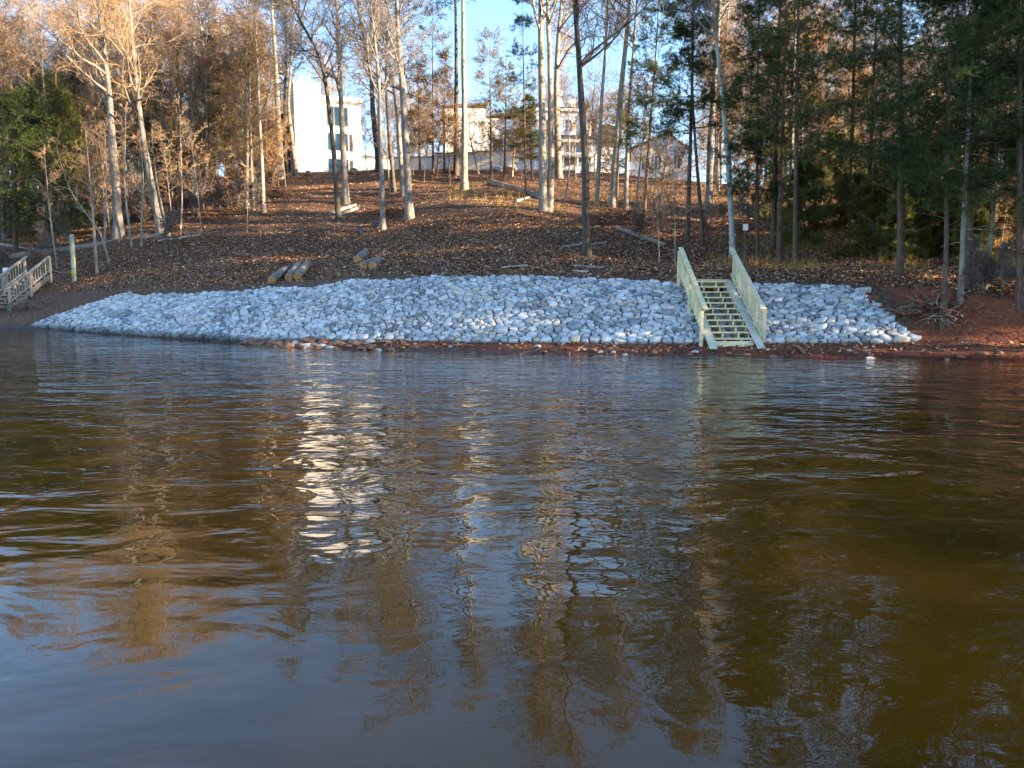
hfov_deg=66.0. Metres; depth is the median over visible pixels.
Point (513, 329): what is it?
riprap stone
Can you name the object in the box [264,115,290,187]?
sapling
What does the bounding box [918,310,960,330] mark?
exposed roots
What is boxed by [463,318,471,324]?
riprap stone
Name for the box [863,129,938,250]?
young pine
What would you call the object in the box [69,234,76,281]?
mooring post
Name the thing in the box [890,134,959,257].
young pine
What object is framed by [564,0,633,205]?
bare tree
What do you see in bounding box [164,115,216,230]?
sapling
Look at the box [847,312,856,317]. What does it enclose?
riprap stone
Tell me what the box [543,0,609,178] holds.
bare tree
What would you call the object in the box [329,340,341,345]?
shore rock
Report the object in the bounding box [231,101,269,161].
sapling
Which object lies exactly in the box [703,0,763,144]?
bare tree
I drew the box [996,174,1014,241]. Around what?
sapling
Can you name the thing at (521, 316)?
riprap stone
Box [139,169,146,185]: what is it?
shrub
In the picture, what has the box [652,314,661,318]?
riprap stone
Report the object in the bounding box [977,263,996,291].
shrub
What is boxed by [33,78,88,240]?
tree
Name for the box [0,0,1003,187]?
sky
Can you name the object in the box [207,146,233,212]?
sapling
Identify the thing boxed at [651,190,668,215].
shrub
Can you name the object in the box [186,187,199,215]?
shrub
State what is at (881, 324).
riprap stone
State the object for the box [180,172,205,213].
shrub
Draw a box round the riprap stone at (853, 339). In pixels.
[848,337,859,342]
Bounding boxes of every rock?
[244,339,254,344]
[267,340,279,344]
[273,341,283,344]
[303,336,316,342]
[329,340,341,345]
[351,340,360,344]
[356,228,366,233]
[365,339,374,343]
[371,222,379,227]
[378,339,391,343]
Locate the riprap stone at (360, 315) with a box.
[356,313,364,317]
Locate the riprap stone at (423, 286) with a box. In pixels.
[419,284,427,289]
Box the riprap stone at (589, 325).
[587,323,594,327]
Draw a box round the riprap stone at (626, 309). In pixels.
[622,306,631,312]
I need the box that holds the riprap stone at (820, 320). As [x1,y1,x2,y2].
[813,316,826,323]
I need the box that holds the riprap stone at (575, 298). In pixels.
[571,296,580,300]
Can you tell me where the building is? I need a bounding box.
[254,75,393,171]
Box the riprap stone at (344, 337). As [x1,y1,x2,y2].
[341,334,349,340]
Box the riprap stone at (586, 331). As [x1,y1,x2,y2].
[580,328,590,333]
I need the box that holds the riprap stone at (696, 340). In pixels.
[694,337,703,343]
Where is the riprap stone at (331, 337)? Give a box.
[326,334,336,340]
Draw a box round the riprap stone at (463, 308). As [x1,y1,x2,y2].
[456,305,466,311]
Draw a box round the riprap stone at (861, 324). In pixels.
[856,320,869,327]
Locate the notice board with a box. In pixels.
[3,268,8,298]
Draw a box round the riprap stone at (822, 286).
[820,284,830,288]
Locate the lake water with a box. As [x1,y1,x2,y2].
[0,327,1023,767]
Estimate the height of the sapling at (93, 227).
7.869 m
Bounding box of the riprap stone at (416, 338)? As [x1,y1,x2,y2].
[412,336,420,341]
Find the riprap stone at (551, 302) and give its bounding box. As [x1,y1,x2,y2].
[548,300,557,305]
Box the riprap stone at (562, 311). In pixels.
[557,308,568,314]
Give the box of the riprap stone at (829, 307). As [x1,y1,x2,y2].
[823,305,833,309]
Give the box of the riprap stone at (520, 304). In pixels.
[515,301,525,307]
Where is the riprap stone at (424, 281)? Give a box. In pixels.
[418,279,428,284]
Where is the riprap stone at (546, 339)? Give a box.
[540,336,552,342]
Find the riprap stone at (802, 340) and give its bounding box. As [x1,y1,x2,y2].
[798,337,809,342]
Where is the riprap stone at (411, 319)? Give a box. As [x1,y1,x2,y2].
[406,317,415,321]
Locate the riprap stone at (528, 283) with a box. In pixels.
[523,281,534,285]
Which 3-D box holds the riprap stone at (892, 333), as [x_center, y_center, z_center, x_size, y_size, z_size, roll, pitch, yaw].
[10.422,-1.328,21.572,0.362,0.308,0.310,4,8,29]
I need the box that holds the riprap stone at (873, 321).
[866,319,877,324]
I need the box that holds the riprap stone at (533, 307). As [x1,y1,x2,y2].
[530,305,538,309]
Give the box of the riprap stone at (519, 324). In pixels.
[512,322,525,328]
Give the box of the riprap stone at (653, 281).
[649,279,659,284]
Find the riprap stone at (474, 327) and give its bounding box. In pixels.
[471,325,479,330]
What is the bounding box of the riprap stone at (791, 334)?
[784,331,795,336]
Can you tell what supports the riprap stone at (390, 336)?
on the hillside
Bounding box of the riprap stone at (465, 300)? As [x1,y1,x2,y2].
[463,298,471,302]
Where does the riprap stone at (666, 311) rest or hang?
on the hillside
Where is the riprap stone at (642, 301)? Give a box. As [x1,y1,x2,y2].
[638,299,646,303]
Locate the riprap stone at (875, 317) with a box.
[870,316,879,319]
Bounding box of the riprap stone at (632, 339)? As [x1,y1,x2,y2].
[627,334,638,343]
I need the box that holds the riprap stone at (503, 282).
[497,280,506,285]
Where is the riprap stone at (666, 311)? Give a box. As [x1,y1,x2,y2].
[661,308,672,314]
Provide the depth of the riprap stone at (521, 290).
24.58 m
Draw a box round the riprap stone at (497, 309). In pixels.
[493,306,502,312]
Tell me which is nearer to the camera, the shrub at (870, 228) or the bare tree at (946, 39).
the shrub at (870, 228)
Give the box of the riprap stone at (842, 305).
[837,303,847,307]
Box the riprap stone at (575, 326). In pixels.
[567,322,581,331]
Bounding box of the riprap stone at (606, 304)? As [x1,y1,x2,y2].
[600,302,609,306]
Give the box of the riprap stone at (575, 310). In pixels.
[569,307,579,313]
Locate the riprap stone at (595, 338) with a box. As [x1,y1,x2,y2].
[589,335,601,342]
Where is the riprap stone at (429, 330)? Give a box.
[423,328,432,333]
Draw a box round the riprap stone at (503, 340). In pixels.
[500,337,507,342]
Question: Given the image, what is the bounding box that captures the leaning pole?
[30,186,74,243]
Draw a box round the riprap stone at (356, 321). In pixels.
[353,319,361,325]
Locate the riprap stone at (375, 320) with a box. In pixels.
[372,317,380,323]
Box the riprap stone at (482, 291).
[477,290,487,294]
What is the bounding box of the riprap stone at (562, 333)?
[558,331,567,335]
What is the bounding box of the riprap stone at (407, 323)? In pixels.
[404,321,412,326]
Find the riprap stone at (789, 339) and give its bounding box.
[785,336,797,342]
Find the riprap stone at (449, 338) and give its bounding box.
[445,335,454,341]
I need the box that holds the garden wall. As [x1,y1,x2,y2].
[393,150,517,169]
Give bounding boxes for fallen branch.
[0,243,33,250]
[1,232,170,259]
[158,234,200,241]
[329,204,356,213]
[341,207,358,214]
[487,179,538,197]
[515,196,531,201]
[561,243,581,247]
[572,264,603,268]
[614,225,667,246]
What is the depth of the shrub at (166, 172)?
60.11 m
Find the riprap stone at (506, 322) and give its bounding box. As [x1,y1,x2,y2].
[504,320,511,325]
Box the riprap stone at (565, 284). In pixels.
[563,282,571,286]
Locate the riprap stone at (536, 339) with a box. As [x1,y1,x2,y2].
[533,336,539,342]
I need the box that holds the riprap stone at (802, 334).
[798,331,807,337]
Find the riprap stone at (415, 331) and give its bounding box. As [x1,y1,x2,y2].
[412,329,421,335]
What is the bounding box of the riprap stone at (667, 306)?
[660,304,674,309]
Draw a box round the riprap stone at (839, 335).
[837,333,847,337]
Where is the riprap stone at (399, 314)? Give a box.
[393,312,404,317]
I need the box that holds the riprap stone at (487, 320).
[483,317,493,324]
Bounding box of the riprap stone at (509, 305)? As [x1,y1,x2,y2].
[505,303,513,308]
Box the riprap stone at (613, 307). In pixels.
[607,304,620,310]
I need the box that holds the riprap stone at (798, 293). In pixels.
[791,291,801,296]
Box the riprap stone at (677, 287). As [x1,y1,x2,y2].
[673,286,683,289]
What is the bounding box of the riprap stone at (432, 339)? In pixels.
[428,337,438,341]
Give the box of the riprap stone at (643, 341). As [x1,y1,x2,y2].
[639,338,647,344]
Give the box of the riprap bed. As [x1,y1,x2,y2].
[30,274,909,342]
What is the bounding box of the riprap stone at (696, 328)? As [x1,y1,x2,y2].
[693,325,698,331]
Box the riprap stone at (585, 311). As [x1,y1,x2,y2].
[581,308,590,314]
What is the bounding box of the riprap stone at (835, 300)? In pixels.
[825,298,838,303]
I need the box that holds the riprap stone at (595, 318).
[592,315,600,321]
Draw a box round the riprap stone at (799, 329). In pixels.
[792,327,802,332]
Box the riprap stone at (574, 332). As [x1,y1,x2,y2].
[569,330,578,334]
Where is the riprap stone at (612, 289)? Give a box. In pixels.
[608,287,616,291]
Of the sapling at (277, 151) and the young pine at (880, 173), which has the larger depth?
the sapling at (277, 151)
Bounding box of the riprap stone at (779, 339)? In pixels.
[772,335,784,342]
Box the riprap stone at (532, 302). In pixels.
[530,300,539,304]
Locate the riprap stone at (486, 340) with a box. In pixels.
[480,337,491,342]
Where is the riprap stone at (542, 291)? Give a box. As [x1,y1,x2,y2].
[538,287,549,294]
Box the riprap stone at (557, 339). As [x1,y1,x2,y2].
[553,335,560,342]
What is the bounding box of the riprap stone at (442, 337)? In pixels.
[439,335,447,341]
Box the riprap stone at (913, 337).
[908,333,921,340]
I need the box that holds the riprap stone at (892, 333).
[886,330,899,336]
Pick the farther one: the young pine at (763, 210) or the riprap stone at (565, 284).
the young pine at (763, 210)
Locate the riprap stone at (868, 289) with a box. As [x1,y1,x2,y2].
[854,286,871,292]
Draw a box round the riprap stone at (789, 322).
[785,320,795,325]
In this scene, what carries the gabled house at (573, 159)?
on the hillside
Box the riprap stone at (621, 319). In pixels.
[619,317,627,322]
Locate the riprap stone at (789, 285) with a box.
[782,282,795,288]
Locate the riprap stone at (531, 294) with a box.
[526,292,535,296]
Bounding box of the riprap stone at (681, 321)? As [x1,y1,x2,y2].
[677,319,687,324]
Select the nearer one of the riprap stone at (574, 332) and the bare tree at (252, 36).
the riprap stone at (574, 332)
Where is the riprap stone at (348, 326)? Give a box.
[343,324,352,328]
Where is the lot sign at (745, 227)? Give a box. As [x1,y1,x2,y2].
[743,224,747,265]
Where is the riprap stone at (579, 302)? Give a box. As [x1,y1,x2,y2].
[572,299,583,305]
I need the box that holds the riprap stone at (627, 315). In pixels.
[623,312,633,318]
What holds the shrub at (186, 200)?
on the hillside
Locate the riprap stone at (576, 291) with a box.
[568,287,579,293]
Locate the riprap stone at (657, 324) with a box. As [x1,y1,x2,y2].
[653,322,661,328]
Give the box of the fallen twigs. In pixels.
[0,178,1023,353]
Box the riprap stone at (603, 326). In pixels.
[600,324,609,330]
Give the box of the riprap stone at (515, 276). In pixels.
[512,274,519,279]
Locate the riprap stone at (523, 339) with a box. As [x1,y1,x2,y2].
[520,336,531,342]
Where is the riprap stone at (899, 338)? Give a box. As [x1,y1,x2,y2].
[893,334,910,342]
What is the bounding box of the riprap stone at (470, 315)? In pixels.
[466,313,475,319]
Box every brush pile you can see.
[1,295,53,310]
[224,178,309,197]
[350,193,428,216]
[523,193,685,225]
[868,284,1004,319]
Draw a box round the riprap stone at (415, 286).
[410,284,419,288]
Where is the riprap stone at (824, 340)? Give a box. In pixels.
[818,338,826,342]
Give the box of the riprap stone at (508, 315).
[505,313,513,318]
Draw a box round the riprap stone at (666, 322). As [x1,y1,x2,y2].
[662,320,672,325]
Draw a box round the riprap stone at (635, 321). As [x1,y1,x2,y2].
[630,319,639,325]
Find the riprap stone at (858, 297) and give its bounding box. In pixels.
[853,295,864,299]
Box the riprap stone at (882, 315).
[878,313,888,317]
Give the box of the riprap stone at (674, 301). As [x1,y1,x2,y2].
[669,299,679,304]
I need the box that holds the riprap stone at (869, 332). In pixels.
[866,330,876,335]
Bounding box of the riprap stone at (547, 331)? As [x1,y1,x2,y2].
[543,329,552,333]
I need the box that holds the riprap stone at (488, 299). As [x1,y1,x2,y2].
[483,296,493,302]
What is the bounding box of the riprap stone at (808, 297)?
[801,295,812,299]
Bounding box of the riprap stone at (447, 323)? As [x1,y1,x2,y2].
[443,321,452,327]
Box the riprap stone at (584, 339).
[581,336,588,342]
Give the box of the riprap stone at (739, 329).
[730,327,742,335]
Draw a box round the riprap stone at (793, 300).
[788,298,797,302]
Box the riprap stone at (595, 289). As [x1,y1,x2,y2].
[589,287,600,291]
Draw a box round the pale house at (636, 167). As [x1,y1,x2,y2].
[629,129,692,180]
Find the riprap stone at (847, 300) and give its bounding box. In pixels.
[840,298,854,303]
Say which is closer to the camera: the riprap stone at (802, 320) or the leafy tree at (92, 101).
the riprap stone at (802, 320)
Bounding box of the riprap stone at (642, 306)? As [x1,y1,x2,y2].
[636,303,648,309]
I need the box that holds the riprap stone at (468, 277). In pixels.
[464,274,475,280]
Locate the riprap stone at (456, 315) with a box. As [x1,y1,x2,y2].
[451,313,461,319]
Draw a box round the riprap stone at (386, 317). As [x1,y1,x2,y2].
[382,314,391,320]
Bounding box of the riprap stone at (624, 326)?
[620,324,629,329]
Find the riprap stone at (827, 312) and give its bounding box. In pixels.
[817,309,832,316]
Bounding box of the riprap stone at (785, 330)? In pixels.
[780,328,790,332]
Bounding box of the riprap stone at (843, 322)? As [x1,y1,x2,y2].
[835,319,848,325]
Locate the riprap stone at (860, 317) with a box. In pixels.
[856,315,867,320]
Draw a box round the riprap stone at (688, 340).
[685,337,692,343]
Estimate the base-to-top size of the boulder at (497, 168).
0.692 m
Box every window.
[326,106,347,126]
[327,132,348,151]
[327,158,348,171]
[564,119,571,132]
[565,144,572,154]
[575,144,580,155]
[641,155,646,169]
[673,155,680,168]
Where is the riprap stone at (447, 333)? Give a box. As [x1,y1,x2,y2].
[441,331,450,335]
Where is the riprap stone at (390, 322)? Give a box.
[385,319,394,325]
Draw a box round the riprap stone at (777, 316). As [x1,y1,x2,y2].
[774,313,783,318]
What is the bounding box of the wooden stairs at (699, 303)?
[677,247,766,348]
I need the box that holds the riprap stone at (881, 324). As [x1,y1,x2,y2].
[875,322,886,327]
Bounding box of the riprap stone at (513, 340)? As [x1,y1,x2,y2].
[509,337,518,342]
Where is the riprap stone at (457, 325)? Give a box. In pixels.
[452,322,462,328]
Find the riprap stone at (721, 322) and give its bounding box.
[712,321,725,324]
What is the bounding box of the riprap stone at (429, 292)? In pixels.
[425,289,433,295]
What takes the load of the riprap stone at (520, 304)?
on the hillside
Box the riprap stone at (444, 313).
[439,311,449,316]
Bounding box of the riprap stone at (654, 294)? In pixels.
[649,292,662,297]
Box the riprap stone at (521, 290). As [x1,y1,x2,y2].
[518,287,527,293]
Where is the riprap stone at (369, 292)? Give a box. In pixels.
[366,290,375,295]
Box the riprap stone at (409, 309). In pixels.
[403,307,411,312]
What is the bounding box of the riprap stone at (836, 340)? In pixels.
[828,338,839,342]
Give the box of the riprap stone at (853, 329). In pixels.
[842,326,856,332]
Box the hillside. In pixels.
[0,169,1023,359]
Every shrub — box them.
[0,243,12,272]
[18,222,34,242]
[23,241,48,275]
[32,220,59,257]
[35,185,56,212]
[37,230,57,253]
[48,199,75,245]
[77,185,89,213]
[96,193,125,218]
[96,194,112,224]
[97,195,112,223]
[112,181,130,216]
[122,172,151,218]
[127,190,151,217]
[137,202,151,222]
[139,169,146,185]
[148,184,165,204]
[153,157,173,198]
[156,205,195,252]
[160,194,183,218]
[161,156,174,191]
[163,176,187,203]
[168,170,200,209]
[175,186,191,211]
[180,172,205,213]
[182,166,201,189]
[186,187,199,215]
[195,187,204,212]
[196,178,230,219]
[199,182,220,216]
[204,172,228,206]
[219,175,238,203]
[222,167,239,188]
[222,190,233,213]
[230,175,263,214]
[232,153,244,179]
[242,178,271,217]
[244,191,257,216]
[249,158,265,200]
[258,173,270,193]
[264,166,275,186]
[265,155,290,186]
[629,204,651,239]
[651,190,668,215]
[653,209,669,230]
[694,213,712,240]
[717,201,727,219]
[733,179,752,214]
[735,192,755,220]
[735,215,754,242]
[738,171,766,195]
[747,191,759,206]
[863,222,886,257]
[955,264,984,294]
[964,233,1000,293]
[965,245,1000,293]
[975,249,1003,290]
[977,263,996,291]
[992,239,1015,296]
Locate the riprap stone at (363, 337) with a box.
[359,334,368,340]
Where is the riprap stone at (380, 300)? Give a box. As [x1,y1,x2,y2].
[374,297,385,302]
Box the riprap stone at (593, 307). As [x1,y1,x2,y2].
[585,305,595,311]
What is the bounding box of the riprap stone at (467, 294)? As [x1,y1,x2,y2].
[465,292,473,296]
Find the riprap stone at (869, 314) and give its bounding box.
[862,312,873,317]
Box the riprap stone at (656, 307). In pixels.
[649,304,660,311]
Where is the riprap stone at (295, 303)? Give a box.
[289,301,301,306]
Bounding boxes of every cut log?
[267,266,288,282]
[284,261,301,279]
[293,260,310,279]
[353,248,368,262]
[359,257,375,268]
[368,257,381,268]
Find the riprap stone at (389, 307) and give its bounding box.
[385,306,394,310]
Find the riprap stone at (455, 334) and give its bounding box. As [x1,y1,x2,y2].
[451,331,460,337]
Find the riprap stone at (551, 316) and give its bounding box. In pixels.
[545,314,556,319]
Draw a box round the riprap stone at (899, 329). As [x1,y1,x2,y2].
[897,326,906,331]
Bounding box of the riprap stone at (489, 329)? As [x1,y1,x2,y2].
[483,326,492,332]
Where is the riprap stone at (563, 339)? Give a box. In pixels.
[560,337,570,343]
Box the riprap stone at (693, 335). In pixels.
[689,333,697,338]
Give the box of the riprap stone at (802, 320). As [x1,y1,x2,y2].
[796,318,806,322]
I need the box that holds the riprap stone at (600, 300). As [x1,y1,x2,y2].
[596,297,607,303]
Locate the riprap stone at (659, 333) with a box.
[651,330,664,336]
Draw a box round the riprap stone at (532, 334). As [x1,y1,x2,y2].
[526,331,537,338]
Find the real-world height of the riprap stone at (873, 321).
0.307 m
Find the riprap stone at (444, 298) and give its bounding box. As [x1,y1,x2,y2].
[438,295,448,301]
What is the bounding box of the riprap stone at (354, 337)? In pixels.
[348,334,359,340]
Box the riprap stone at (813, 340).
[809,337,817,343]
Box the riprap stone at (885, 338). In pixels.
[879,333,893,342]
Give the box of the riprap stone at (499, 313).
[494,311,503,316]
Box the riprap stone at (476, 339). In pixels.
[472,337,481,342]
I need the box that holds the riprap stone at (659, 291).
[653,289,664,294]
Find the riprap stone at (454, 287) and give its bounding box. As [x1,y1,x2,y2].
[450,285,459,289]
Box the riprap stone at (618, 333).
[614,330,625,337]
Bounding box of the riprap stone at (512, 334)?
[507,331,516,337]
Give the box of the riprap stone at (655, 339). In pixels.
[650,335,660,343]
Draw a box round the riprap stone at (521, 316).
[517,313,528,321]
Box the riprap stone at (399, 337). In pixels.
[395,335,404,340]
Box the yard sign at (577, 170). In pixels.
[575,167,579,179]
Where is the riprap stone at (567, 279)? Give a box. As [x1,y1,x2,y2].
[564,277,572,281]
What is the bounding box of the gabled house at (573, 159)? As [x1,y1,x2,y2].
[441,90,622,172]
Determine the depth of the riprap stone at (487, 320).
23.41 m
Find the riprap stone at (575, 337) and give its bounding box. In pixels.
[569,334,580,342]
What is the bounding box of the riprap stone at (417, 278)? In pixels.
[411,276,419,281]
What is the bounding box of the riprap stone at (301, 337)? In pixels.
[299,333,309,339]
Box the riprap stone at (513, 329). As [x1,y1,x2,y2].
[510,326,517,331]
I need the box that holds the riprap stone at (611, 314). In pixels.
[605,311,614,317]
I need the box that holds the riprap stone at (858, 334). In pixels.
[854,332,862,337]
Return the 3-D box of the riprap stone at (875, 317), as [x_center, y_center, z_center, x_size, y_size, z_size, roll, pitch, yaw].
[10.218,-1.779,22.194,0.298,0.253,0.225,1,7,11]
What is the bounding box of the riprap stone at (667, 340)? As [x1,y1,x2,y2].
[662,336,671,343]
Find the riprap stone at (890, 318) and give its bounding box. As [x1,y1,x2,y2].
[883,315,894,321]
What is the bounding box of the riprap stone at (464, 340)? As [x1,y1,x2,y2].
[461,338,470,342]
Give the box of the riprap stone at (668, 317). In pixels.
[663,315,676,320]
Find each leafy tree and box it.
[0,3,53,239]
[1,46,42,206]
[30,41,80,149]
[38,34,94,180]
[61,78,128,225]
[103,56,137,173]
[104,74,135,180]
[114,110,132,174]
[124,78,171,175]
[128,54,186,187]
[144,0,236,210]
[156,17,217,157]
[200,61,253,149]
[207,21,279,153]
[210,30,240,170]
[211,8,294,210]
[215,5,279,191]
[224,18,279,143]
[226,29,274,144]
[407,93,434,155]
[439,112,460,163]
[446,96,467,152]
[477,106,501,158]
[546,112,565,173]
[576,91,598,160]
[584,95,605,178]
[680,15,749,185]
[685,29,745,190]
[721,112,755,180]
[722,95,760,172]
[759,24,807,136]
[762,15,842,152]
[798,62,844,156]
[799,0,862,150]
[814,3,869,139]
[819,61,878,205]
[844,26,894,142]
[864,34,920,146]
[919,22,989,168]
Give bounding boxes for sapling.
[29,145,59,268]
[36,143,70,192]
[46,133,109,261]
[55,108,98,218]
[63,101,128,234]
[65,153,88,221]
[70,148,111,227]
[72,127,110,273]
[83,149,121,227]
[88,116,120,245]
[94,132,131,194]
[95,134,121,195]
[104,131,127,179]
[109,129,133,178]
[110,102,142,246]
[115,118,137,189]
[125,129,151,246]
[127,113,139,184]
[132,155,160,213]
[137,160,166,219]
[141,119,173,237]
[141,132,170,176]
[148,121,194,209]
[151,127,187,197]
[160,90,187,152]
[161,124,177,167]
[163,96,198,233]
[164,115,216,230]
[177,122,215,209]
[201,126,236,204]
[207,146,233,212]
[208,117,235,174]
[211,128,236,169]
[219,119,254,179]
[219,153,241,204]
[229,161,261,231]
[230,148,244,179]
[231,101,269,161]
[235,109,267,158]
[252,126,275,173]
[253,116,270,188]
[253,143,274,174]
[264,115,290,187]
[265,138,280,181]
[266,101,296,187]
[350,92,377,172]
[370,82,400,191]
[401,110,422,174]
[409,99,436,182]
[409,105,428,176]
[425,72,461,181]
[427,85,450,171]
[428,106,452,177]
[449,114,469,178]
[459,89,483,173]
[461,106,493,178]
[488,106,513,168]
[498,78,531,176]
[507,120,528,174]
[511,113,534,173]
[513,126,536,178]
[533,111,547,153]
[538,104,570,155]
[553,89,586,200]
[560,96,589,179]
[624,130,678,263]
[639,135,679,236]
[640,144,703,265]
[646,85,688,217]
[663,155,677,190]
[667,138,694,207]
[682,165,696,213]
[692,140,705,175]
[692,141,714,194]
[696,123,717,188]
[721,125,753,186]
[725,129,763,218]
[759,174,777,223]
[770,140,808,226]
[813,168,835,204]
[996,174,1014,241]
[1000,205,1023,253]
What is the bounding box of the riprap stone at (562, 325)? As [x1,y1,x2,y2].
[556,323,566,328]
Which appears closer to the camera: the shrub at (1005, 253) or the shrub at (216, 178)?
the shrub at (1005, 253)
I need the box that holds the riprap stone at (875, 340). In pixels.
[870,337,882,342]
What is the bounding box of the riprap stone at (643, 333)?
[638,331,649,336]
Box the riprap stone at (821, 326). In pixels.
[815,323,826,329]
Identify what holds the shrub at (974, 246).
on the hillside
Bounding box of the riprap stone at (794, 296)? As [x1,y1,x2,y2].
[784,294,797,298]
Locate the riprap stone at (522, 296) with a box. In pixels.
[518,293,527,298]
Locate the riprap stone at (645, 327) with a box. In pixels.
[642,325,652,329]
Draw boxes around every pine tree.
[0,39,32,201]
[0,68,108,248]
[0,80,75,251]
[23,58,71,197]
[28,34,70,186]
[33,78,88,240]
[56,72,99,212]
[86,15,151,190]
[107,66,138,168]
[124,47,175,169]
[127,98,153,179]
[130,42,188,197]
[155,71,188,161]
[180,27,236,204]
[181,58,223,188]
[190,72,225,171]
[206,18,219,164]
[248,0,290,179]
[432,0,474,175]
[614,0,694,216]
[623,0,755,241]
[659,0,726,243]
[705,0,804,258]
[706,0,846,248]
[713,0,871,266]
[724,0,837,263]
[742,33,786,188]
[779,0,1007,276]
[788,0,915,242]
[810,0,1023,291]
[821,0,921,217]
[856,2,917,136]
[862,0,1023,329]
[868,0,1023,304]
[873,0,1023,312]
[929,0,1023,289]
[944,0,1023,235]
[950,0,1023,241]
[963,20,1023,211]
[993,52,1023,166]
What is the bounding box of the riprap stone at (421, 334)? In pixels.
[416,332,424,336]
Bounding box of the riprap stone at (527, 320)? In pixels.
[524,318,533,323]
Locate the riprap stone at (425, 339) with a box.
[419,336,428,341]
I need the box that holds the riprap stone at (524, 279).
[521,277,529,281]
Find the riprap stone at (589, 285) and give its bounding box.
[582,283,593,288]
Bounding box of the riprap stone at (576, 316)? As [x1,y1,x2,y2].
[572,313,581,319]
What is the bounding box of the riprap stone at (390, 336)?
[384,333,394,340]
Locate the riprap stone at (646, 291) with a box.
[641,289,651,293]
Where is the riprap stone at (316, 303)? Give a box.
[311,301,321,305]
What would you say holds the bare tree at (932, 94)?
on the hillside
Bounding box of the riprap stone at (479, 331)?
[473,328,483,334]
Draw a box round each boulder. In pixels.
[305,170,311,175]
[349,168,357,174]
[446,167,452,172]
[493,165,501,171]
[502,163,516,169]
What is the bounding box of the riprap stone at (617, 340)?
[614,337,626,343]
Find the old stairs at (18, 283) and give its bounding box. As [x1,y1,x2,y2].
[0,256,52,310]
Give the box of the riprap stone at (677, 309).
[672,307,680,312]
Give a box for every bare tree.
[0,0,35,122]
[0,0,50,180]
[0,0,52,238]
[0,0,67,124]
[0,0,76,230]
[1,0,25,189]
[1,1,54,126]
[11,0,159,239]
[14,0,120,156]
[30,0,113,214]
[36,0,116,170]
[36,1,111,156]
[36,2,88,151]
[44,0,136,189]
[45,0,194,233]
[57,0,164,221]
[71,11,125,167]
[87,0,185,218]
[90,1,144,175]
[93,0,175,179]
[98,1,162,184]
[100,0,200,196]
[137,0,226,192]
[138,0,211,168]
[143,0,231,181]
[146,0,233,171]
[152,1,204,118]
[153,0,247,206]
[163,1,230,122]
[185,0,278,207]
[187,1,240,162]
[193,6,274,106]
[197,3,244,127]
[217,7,271,96]
[223,0,280,170]
[224,0,306,212]
[233,27,286,113]
[250,0,362,220]
[257,0,310,172]
[257,0,334,175]
[271,71,298,112]
[289,0,376,204]
[302,37,342,95]
[304,0,433,220]
[310,60,350,96]
[311,0,395,171]
[318,52,369,106]
[320,0,437,230]
[344,0,421,195]
[344,0,428,191]
[346,44,392,154]
[365,73,412,156]
[369,99,402,155]
[382,70,429,153]
[382,81,414,156]
[385,76,435,155]
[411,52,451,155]
[413,108,436,155]
[460,0,468,190]
[517,8,585,108]
[518,0,595,211]
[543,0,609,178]
[544,0,664,256]
[545,59,576,105]
[546,78,568,106]
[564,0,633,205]
[566,47,619,135]
[567,82,608,130]
[572,80,617,131]
[585,88,604,130]
[592,65,656,156]
[596,84,629,168]
[598,0,660,210]
[600,0,632,207]
[610,56,662,208]
[661,0,755,255]
[670,0,749,210]
[679,7,749,145]
[687,77,738,168]
[694,0,752,181]
[694,18,762,183]
[696,0,753,184]
[698,0,755,113]
[699,0,849,207]
[699,99,734,170]
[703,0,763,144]
[709,19,764,198]
[728,34,763,155]
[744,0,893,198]
[766,0,863,167]
[769,19,803,175]
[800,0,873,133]
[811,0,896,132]
[838,0,885,135]
[865,2,961,122]
[869,2,978,225]
[880,1,953,122]
[907,9,971,99]
[921,0,1015,223]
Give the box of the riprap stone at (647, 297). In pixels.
[643,295,652,300]
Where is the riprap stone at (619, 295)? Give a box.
[615,292,623,297]
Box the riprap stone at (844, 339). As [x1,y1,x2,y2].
[839,337,848,341]
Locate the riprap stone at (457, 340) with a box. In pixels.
[454,337,461,342]
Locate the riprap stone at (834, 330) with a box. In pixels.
[830,327,839,333]
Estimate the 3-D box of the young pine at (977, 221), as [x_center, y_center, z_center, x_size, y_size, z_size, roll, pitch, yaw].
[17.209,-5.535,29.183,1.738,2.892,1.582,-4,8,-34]
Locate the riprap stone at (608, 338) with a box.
[601,333,615,342]
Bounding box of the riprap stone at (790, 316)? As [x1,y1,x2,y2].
[785,314,795,319]
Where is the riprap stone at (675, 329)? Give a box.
[672,327,683,332]
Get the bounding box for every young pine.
[220,86,254,173]
[248,79,274,153]
[397,1,461,173]
[398,59,441,172]
[424,46,461,172]
[454,25,522,178]
[478,55,529,179]
[496,0,546,192]
[514,94,538,179]
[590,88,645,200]
[749,159,790,220]
[773,150,837,249]
[783,204,805,227]
[801,208,829,241]
[804,154,833,207]
[812,167,834,203]
[815,121,860,210]
[824,170,864,229]
[828,174,907,257]
[829,137,867,205]
[853,165,895,224]
[853,166,867,213]
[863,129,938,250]
[871,187,929,261]
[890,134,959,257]
[922,177,943,238]
[924,184,1000,257]
[950,198,996,266]
[997,198,1015,223]
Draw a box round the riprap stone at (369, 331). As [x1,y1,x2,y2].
[364,329,373,334]
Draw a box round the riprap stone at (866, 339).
[859,335,870,342]
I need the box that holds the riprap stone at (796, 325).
[791,323,801,327]
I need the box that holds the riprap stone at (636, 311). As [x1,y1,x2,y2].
[631,310,640,314]
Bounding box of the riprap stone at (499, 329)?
[493,326,507,333]
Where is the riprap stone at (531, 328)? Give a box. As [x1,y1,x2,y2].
[526,326,536,331]
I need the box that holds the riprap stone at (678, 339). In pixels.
[673,335,684,343]

